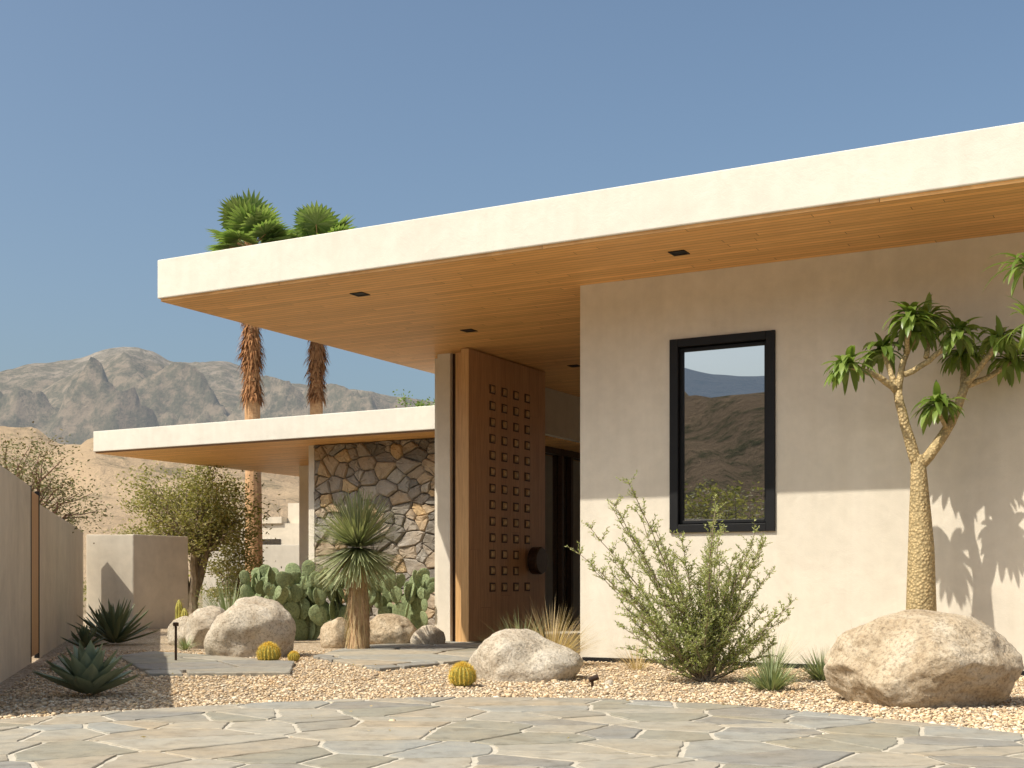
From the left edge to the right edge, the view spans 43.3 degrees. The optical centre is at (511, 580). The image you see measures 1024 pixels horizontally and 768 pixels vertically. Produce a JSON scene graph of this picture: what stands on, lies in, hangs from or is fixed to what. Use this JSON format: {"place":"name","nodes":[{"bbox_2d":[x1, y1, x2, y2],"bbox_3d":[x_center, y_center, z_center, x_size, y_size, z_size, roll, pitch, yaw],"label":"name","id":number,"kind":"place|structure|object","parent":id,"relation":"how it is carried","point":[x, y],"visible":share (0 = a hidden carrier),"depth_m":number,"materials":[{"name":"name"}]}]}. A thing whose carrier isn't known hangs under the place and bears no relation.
{"place":"outdoors","nodes":[
{"label":"outdoors","id":0,"kind":"place"},
{"bbox_2d":[83,589,202,614],"bbox_3d":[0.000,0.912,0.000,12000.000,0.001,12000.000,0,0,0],"label":"ground","id":1,"kind":"structure","parent":0,"point":[85,605],"depth_m":50.69,"materials":[{"name":"soil"}]},
{"bbox_2d":[83,570,202,606],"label":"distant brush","id":2,"kind":"object","parent":1,"relation":"on","point":[85,599],"visible":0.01,"depth_m":55.67,"materials":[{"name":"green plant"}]},
{"bbox_2d":[203,545,298,607],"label":"boundary wall","id":3,"kind":"structure","parent":1,"relation":"on","point":[283,556],"depth_m":40.00,"materials":[{"name":"paint"}]},
{"bbox_2d":[231,503,298,544],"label":"neighbour house","id":4,"kind":"structure","parent":1,"relation":"on","point":[284,531],"depth_m":49.87,"materials":[{"name":"paint"}]},
{"bbox_2d":[262,539,280,544],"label":"windows","id":5,"kind":"structure","parent":4,"relation":"in","point":[271,541],"depth_m":49.89,"materials":[{"name":"grey glass"}]},
{"bbox_2d":[393,389,434,406],"bbox_3d":[-2.272,-2.177,36.111,2.889,6.310,3.016,0,0,0],"label":"olive tree","id":6,"kind":"object","parent":1,"relation":"on","point":[417,404],"visible":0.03,"depth_m":36.04,"materials":[{"name":"green plant"}]},
{"bbox_2d":[580,232,1023,670],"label":"walls","id":7,"kind":"structure","parent":1,"relation":"on","point":[836,551],"depth_m":13.08,"materials":[{"name":"paint"}]},
{"bbox_2d":[161,178,1023,396],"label":"soffit","id":8,"kind":"structure","parent":7,"relation":"on","point":[521,306],"depth_m":14.10,"materials":[{"name":"brown wood"}]},
{"bbox_2d":[350,250,689,366],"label":"recessed lights","id":9,"kind":"object","parent":8,"relation":"attached to","point":[673,253],"visible":0.94,"depth_m":14.78,"materials":[{"name":"black metal"}]},
{"bbox_2d":[158,122,1023,298],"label":"roof","id":10,"kind":"structure","parent":8,"relation":"on","point":[969,158],"depth_m":12.31,"materials":[{"name":"paint"}]},
{"bbox_2d":[669,330,775,532],"bbox_3d":[2.229,-1.548,13.633,1.161,2.075,0.120,0,0,29],"label":"window frame","id":11,"kind":"object","parent":7,"relation":"attached to","point":[678,348],"visible":0.98,"depth_m":13.65,"materials":[{"name":"black metal"}]},
{"bbox_2d":[684,345,763,520],"bbox_3d":[2.246,-1.548,13.664,0.971,1.885,0.010,0,0,29],"label":"window glass","id":12,"kind":"object","parent":11,"relation":"in","point":[724,424],"visible":0.93,"depth_m":13.65,"materials":[{"name":"clear glass"}]},
{"bbox_2d":[582,657,1023,675],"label":"weep screed","id":13,"kind":"object","parent":7,"relation":"attached to","point":[795,666],"visible":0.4,"depth_m":14.09,"materials":[{"name":"black metal"}]},
{"bbox_2d":[0,426,298,588],"bbox_3d":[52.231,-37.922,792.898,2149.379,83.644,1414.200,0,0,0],"label":"foothills","id":14,"kind":"structure","parent":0,"point":[106,469],"depth_m":275.52,"materials":[{"name":"sand"}]},
{"bbox_2d":[0,347,434,444],"bbox_3d":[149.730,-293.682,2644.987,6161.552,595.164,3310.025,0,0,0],"label":"mountains","id":15,"kind":"structure","parent":0,"point":[80,401],"depth_m":2419.39,"materials":[{"name":"stone"}]},
{"bbox_2d":[118,641,481,676],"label":"flagstone path","id":16,"kind":"structure","parent":0,"point":[383,657],"depth_m":13.99,"materials":[{"name":"grey stone"}]},
{"bbox_2d":[437,353,452,640],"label":"entry pier","id":17,"kind":"structure","parent":0,"point":[445,493],"depth_m":18.71,"materials":[{"name":"beige paint"}]},
{"bbox_2d":[453,353,474,641],"bbox_3d":[-0.696,-1.196,18.716,0.300,4.193,0.220,0,0,29],"label":"door frame","id":18,"kind":"object","parent":17,"relation":"attached to","point":[457,497],"depth_m":18.67,"materials":[{"name":"brown wood"}]},
{"bbox_2d":[469,349,544,641],"bbox_3d":[-0.098,-1.202,19.262,0.130,4.145,2.350,0,0,29],"label":"pivot door","id":19,"kind":"structure","parent":18,"relation":"attached to","point":[486,608],"depth_m":19.07,"materials":[{"name":"brown wood"}]},
{"bbox_2d":[461,348,468,641],"bbox_3d":[-0.664,-1.202,18.226,0.124,4.144,0.012,0,0,29],"label":"door edge","id":20,"kind":"object","parent":19,"relation":"attached to","point":[464,495],"depth_m":18.21,"materials":[{"name":"brown wood"}]},
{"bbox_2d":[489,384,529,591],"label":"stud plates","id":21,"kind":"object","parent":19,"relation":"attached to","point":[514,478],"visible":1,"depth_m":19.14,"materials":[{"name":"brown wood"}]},
{"bbox_2d":[491,386,529,589],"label":"door studs","id":22,"kind":"object","parent":19,"relation":"attached to","point":[505,488],"depth_m":19.09,"materials":[{"name":"brown wood"}]},
{"bbox_2d":[527,547,547,573],"bbox_3d":[0.365,-0.300,19.744,0.220,0.420,0.420,0,0,29],"label":"door handle","id":23,"kind":"object","parent":19,"relation":"attached to","point":[537,560],"visible":1,"depth_m":19.61,"materials":[{"name":"brown metal"}]},
{"bbox_2d":[0,697,1023,767],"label":"flagstone driveway","id":24,"kind":"structure","parent":0,"point":[494,732],"depth_m":7.26,"materials":[{"name":"beige stone"}]},
{"bbox_2d":[0,615,1023,737],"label":"gravel bed","id":25,"kind":"object","parent":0,"point":[157,640],"depth_m":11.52,"materials":[{"name":"beige gravel"}]},
{"bbox_2d":[0,465,30,682],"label":"garden wall","id":26,"kind":"structure","parent":25,"relation":"on","point":[15,574],"depth_m":12.45,"materials":[{"name":"paint"}]},
{"bbox_2d":[30,486,39,662],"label":"garden gate","id":27,"kind":"structure","parent":25,"relation":"on","point":[35,574],"depth_m":14.57,"materials":[{"name":"brown wood"}]},
{"bbox_2d":[32,505,82,657],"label":"garden wall","id":28,"kind":"structure","parent":25,"relation":"on","point":[61,574],"depth_m":17.79,"materials":[{"name":"paint"}]},
{"bbox_2d":[49,658,65,670],"bbox_3d":[-4.496,0.870,12.900,0.242,0.184,0.237,0,0,38],"label":"boulder","id":29,"kind":"object","parent":25,"relation":"on","point":[58,662],"visible":0.2,"depth_m":12.81,"materials":[{"name":"grey stone"}]},
{"bbox_2d":[0,421,133,543],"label":"palo verde tree","id":30,"kind":"object","parent":25,"relation":"on","point":[71,517],"visible":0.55,"depth_m":20.51,"materials":[{"name":"green plant"}]},
{"bbox_2d":[60,624,107,647],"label":"agave","id":31,"kind":"object","parent":25,"relation":"on","point":[84,635],"visible":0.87,"depth_m":16.56,"materials":[{"name":"green plant"}]},
{"bbox_2d":[33,640,139,694],"bbox_3d":[-3.271,0.666,9.936,0.813,0.432,0.713,0,0,0],"label":"agave","id":32,"kind":"object","parent":25,"relation":"on","point":[87,670],"visible":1,"depth_m":9.87,"materials":[{"name":"green plant"}]},
{"bbox_2d":[76,609,136,637],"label":"agave","id":33,"kind":"object","parent":25,"relation":"on","point":[97,614],"visible":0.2,"depth_m":19.58,"materials":[{"name":"green plant"}]},
{"bbox_2d":[87,535,132,628],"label":"garden wall","id":34,"kind":"structure","parent":25,"relation":"on","point":[110,567],"depth_m":23.72,"materials":[{"name":"paint"}]},
{"bbox_2d":[67,598,158,642],"bbox_3d":[-5.547,0.554,17.986,1.298,0.655,1.122,0,0,0],"label":"agave","id":35,"kind":"object","parent":25,"relation":"on","point":[112,628],"visible":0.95,"depth_m":17.90,"materials":[{"name":"green plant"}]},
{"bbox_2d":[83,524,153,549],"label":"desert bush","id":36,"kind":"object","parent":25,"relation":"on","point":[136,529],"visible":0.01,"depth_m":28.57,"materials":[{"name":"green plant"}]},
{"bbox_2d":[129,534,187,628],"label":"garden wall","id":37,"kind":"structure","parent":25,"relation":"on","point":[160,569],"depth_m":24.29,"materials":[{"name":"paint"}]},
{"bbox_2d":[173,622,178,659],"bbox_3d":[-3.650,0.703,14.000,0.064,0.495,0.064,0,0,0],"label":"path light","id":38,"kind":"object","parent":25,"relation":"on","point":[175,624],"visible":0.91,"depth_m":13.99,"materials":[{"name":"brown metal"}]},
{"bbox_2d":[167,616,188,645],"bbox_3d":[-4.533,0.780,18.004,0.585,0.577,0.501,0,0,33],"label":"boulder","id":39,"kind":"object","parent":25,"relation":"on","point":[182,621],"visible":0.33,"depth_m":17.86,"materials":[{"name":"beige stone"}]},
{"bbox_2d":[175,600,187,618],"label":"columnar cactus","id":40,"kind":"object","parent":25,"relation":"on","point":[180,611],"visible":0.15,"depth_m":18.73,"materials":[{"name":"yellow plant"}]},
{"bbox_2d":[167,634,200,649],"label":"grass tuft","id":41,"kind":"object","parent":25,"relation":"on","point":[184,645],"visible":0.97,"depth_m":16.57,"materials":[{"name":"green plant"}]},
{"bbox_2d":[99,459,280,615],"bbox_3d":[-7.079,-0.934,28.548,4.144,3.842,3.636,0,0,0],"label":"mesquite tree","id":42,"kind":"object","parent":25,"relation":"on","point":[208,526],"visible":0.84,"depth_m":28.15,"materials":[{"name":"green plant"}]},
{"bbox_2d":[184,605,224,648],"bbox_3d":[-4.062,0.703,17.285,0.692,0.736,0.658,0,0,33],"label":"boulder","id":43,"kind":"object","parent":25,"relation":"on","point":[199,622],"visible":0.46,"depth_m":17.03,"materials":[{"name":"beige stone"}]},
{"bbox_2d":[162,566,250,629],"bbox_3d":[-4.432,0.365,20.271,2.219,1.325,2.200,0,0,0],"label":"bush","id":44,"kind":"object","parent":25,"relation":"on","point":[224,605],"visible":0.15,"depth_m":20.17,"materials":[{"name":"green plant"}]},
{"bbox_2d":[198,537,281,604],"bbox_3d":[-5.939,0.035,27.520,1.718,1.888,1.868,0,0,15],"label":"desert bush","id":45,"kind":"object","parent":25,"relation":"on","point":[226,565],"visible":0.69,"depth_m":27.32,"materials":[{"name":"green plant"}]},
{"bbox_2d":[204,596,295,657],"bbox_3d":[-3.102,0.650,15.254,1.063,0.935,0.830,0,0,-23],"label":"boulder","id":46,"kind":"object","parent":25,"relation":"on","point":[244,627],"visible":0.77,"depth_m":14.96,"materials":[{"name":"beige stone"}]},
{"bbox_2d":[205,188,295,577],"bbox_3d":[-6.485,-4.310,32.023,2.415,10.622,2.570,0,0,0],"label":"palm tree","id":47,"kind":"object","parent":25,"relation":"on","point":[248,219],"visible":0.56,"depth_m":31.76,"materials":[{"name":"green plant"}]},
{"bbox_2d":[255,641,281,659],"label":"barrel cactus","id":48,"kind":"object","parent":25,"relation":"on","point":[269,650],"visible":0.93,"depth_m":14.02,"materials":[{"name":"yellow plant"}]},
{"bbox_2d":[287,650,300,660],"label":"barrel cactus","id":49,"kind":"object","parent":25,"relation":"on","point":[293,655],"visible":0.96,"depth_m":14.26,"materials":[{"name":"yellow plant"}]},
{"bbox_2d":[299,445,315,572],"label":"porch columns","id":50,"kind":"structure","parent":25,"relation":"on","point":[307,487],"depth_m":27.82,"materials":[{"name":"paint"}]},
{"bbox_2d":[239,560,380,639],"bbox_3d":[-3.071,0.318,19.335,1.948,1.249,1.634,0,0,-29],"label":"prickly pear cactus","id":51,"kind":"object","parent":25,"relation":"on","point":[298,596],"visible":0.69,"depth_m":19.28,"materials":[{"name":"green plant"}]},
{"bbox_2d":[287,200,355,414],"bbox_3d":[-4.972,-4.279,33.056,2.793,10.559,2.529,0,0,0],"label":"palm tree","id":52,"kind":"object","parent":25,"relation":"on","point":[313,220],"visible":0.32,"depth_m":32.74,"materials":[{"name":"green plant"}]},
{"bbox_2d":[320,617,348,647],"bbox_3d":[-2.363,0.755,17.299,0.412,0.529,0.461,0,0,10],"label":"boulder","id":53,"kind":"object","parent":25,"relation":"on","point":[332,634],"visible":0.66,"depth_m":17.14,"materials":[{"name":"stone"}]},
{"bbox_2d":[303,489,412,648],"bbox_3d":[-1.975,-0.032,16.495,1.512,2.274,1.526,0,0,0],"label":"yucca tree","id":54,"kind":"object","parent":25,"relation":"on","point":[359,561],"visible":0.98,"depth_m":16.33,"materials":[{"name":"green plant"}]},
{"bbox_2d":[316,438,434,624],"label":"stone wall","id":55,"kind":"structure","parent":25,"relation":"on","point":[389,497],"depth_m":22.83,"materials":[{"name":"grey stone"}]},
{"bbox_2d":[313,438,434,625],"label":"stone cladding","id":56,"kind":"structure","parent":55,"relation":"attached to","point":[394,466],"depth_m":22.82,"materials":[{"name":"beige stone"}]},
{"bbox_2d":[336,568,434,629],"bbox_3d":[-1.909,0.379,19.331,1.596,1.130,0.862,0,0,0],"label":"prickly pear cactus","id":57,"kind":"object","parent":25,"relation":"on","point":[419,588],"visible":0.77,"depth_m":19.24,"materials":[{"name":"green plant"}]},
{"bbox_2d":[370,613,416,644],"bbox_3d":[-1.681,0.733,17.895,0.744,0.547,0.586,0,0,-17],"label":"boulder","id":58,"kind":"object","parent":25,"relation":"on","point":[388,628],"visible":0.66,"depth_m":17.69,"materials":[{"name":"stone"}]},
{"bbox_2d":[410,625,445,644],"bbox_3d":[-1.171,0.817,17.812,0.441,0.410,0.532,0,0,38],"label":"boulder","id":59,"kind":"object","parent":25,"relation":"on","point":[429,634],"visible":0.66,"depth_m":17.63,"materials":[{"name":"beige stone"}]},
{"bbox_2d":[448,661,477,686],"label":"barrel cactus","id":60,"kind":"object","parent":25,"relation":"on","point":[461,673],"visible":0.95,"depth_m":10.88,"materials":[{"name":"yellow plant"}]},
{"bbox_2d":[3,661,1023,737],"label":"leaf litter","id":61,"kind":"object","parent":25,"relation":"on","point":[447,666],"visible":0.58,"depth_m":9.89,"materials":[{"name":"brown plant"}]},
{"bbox_2d":[469,608,568,647],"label":"fountain grass","id":62,"kind":"object","parent":25,"relation":"on","point":[518,625],"depth_m":13.82,"materials":[{"name":"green plant"}]},
{"bbox_2d":[468,629,582,682],"bbox_3d":[0.142,0.791,11.789,1.048,0.695,0.798,0,0,-11],"label":"boulder","id":63,"kind":"object","parent":25,"relation":"on","point":[519,655],"visible":0.71,"depth_m":11.50,"materials":[{"name":"beige stone"}]},
{"bbox_2d":[495,600,613,659],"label":"fountain grass","id":64,"kind":"object","parent":25,"relation":"on","point":[555,638],"depth_m":13.50,"materials":[{"name":"beige plant"}]},
{"bbox_2d":[545,446,579,628],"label":"courtyard mullions","id":65,"kind":"object","parent":25,"relation":"on","point":[563,453],"visible":0.23,"depth_m":24.38,"materials":[{"name":"black metal"}]},
{"bbox_2d":[95,429,579,475],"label":"soffit","id":66,"kind":"structure","parent":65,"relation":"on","point":[286,456],"depth_m":24.83,"materials":[{"name":"brown wood"}]},
{"bbox_2d":[93,405,434,451],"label":"roof","id":67,"kind":"structure","parent":66,"relation":"on","point":[361,422],"depth_m":23.09,"materials":[{"name":"paint"}]},
{"bbox_2d":[545,453,579,623],"bbox_3d":[1.073,-0.790,24.827,0.050,3.380,7.400,0,0,29],"label":"courtyard glass","id":68,"kind":"object","parent":65,"relation":"in","point":[551,523],"visible":0.14,"depth_m":24.35,"materials":[{"name":"glass"}]},
{"bbox_2d":[588,674,598,686],"bbox_3d":[0.691,0.871,10.900,0.096,0.158,0.052,0,0,0],"label":"path light","id":69,"kind":"object","parent":25,"relation":"on","point":[592,679],"visible":0.84,"depth_m":10.88,"materials":[{"name":"brown metal"}]},
{"bbox_2d":[605,679,613,684],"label":"boulder","id":70,"kind":"object","parent":25,"relation":"on","point":[610,681],"visible":0.44,"depth_m":11.16,"materials":[{"name":"beige stone"}]},
{"bbox_2d":[607,638,658,670],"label":"dry grass","id":71,"kind":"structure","parent":25,"relation":"on","point":[637,666],"depth_m":12.91,"materials":[{"name":"beige plant"}]},
{"bbox_2d":[564,470,796,682],"bbox_3d":[1.464,-0.023,11.427,1.994,1.866,1.141,0,0,0],"label":"olive shrub","id":72,"kind":"object","parent":25,"relation":"on","point":[709,638],"visible":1,"depth_m":11.24,"materials":[{"name":"green plant"}]},
{"bbox_2d":[731,649,804,690],"bbox_3d":[2.108,0.725,10.562,0.712,0.350,0.701,0,0,0],"label":"grass tuft","id":73,"kind":"object","parent":25,"relation":"on","point":[773,680],"visible":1,"depth_m":10.47,"materials":[{"name":"green plant"}]},
{"bbox_2d":[741,632,809,673],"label":"dry grass","id":74,"kind":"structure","parent":25,"relation":"on","point":[769,652],"depth_m":12.17,"materials":[{"name":"beige plant"}]},
{"bbox_2d":[782,645,828,680],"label":"grass tuft","id":75,"kind":"object","parent":25,"relation":"on","point":[816,673],"visible":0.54,"depth_m":11.54,"materials":[{"name":"green plant"}]},
{"bbox_2d":[822,292,1023,610],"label":"pachypodium tree","id":76,"kind":"object","parent":25,"relation":"on","point":[924,325],"visible":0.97,"depth_m":11.84,"materials":[{"name":"green plant"}]},
{"bbox_2d":[823,609,1023,708],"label":"boulder","id":77,"kind":"object","parent":25,"relation":"on","point":[915,658],"visible":0.84,"depth_m":9.12,"materials":[{"name":"stone"}]},
{"bbox_2d":[982,253,1023,358],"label":"pachypodium tree","id":78,"kind":"object","parent":25,"relation":"on","point":[1016,271],"visible":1,"depth_m":10.65,"materials":[{"name":"green plant"}]},
{"bbox_2d":[0,0,1023,401],"label":"sky","id":79,"kind":"structure","parent":0,"point":[125,125],"materials":[{"name":"blue"}]},
{"bbox_2d":[454,626,579,651],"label":"entry floor","id":80,"kind":"structure","parent":0,"point":[575,632],"depth_m":21.13,"materials":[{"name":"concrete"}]},
{"bbox_2d":[435,359,579,626],"bbox_3d":[1.267,-1.147,23.325,0.230,4.295,9.650,0,0,29],"label":"entry header","id":81,"kind":"object","parent":80,"relation":"on","point":[562,415],"visible":0.04,"depth_m":22.34}
]}

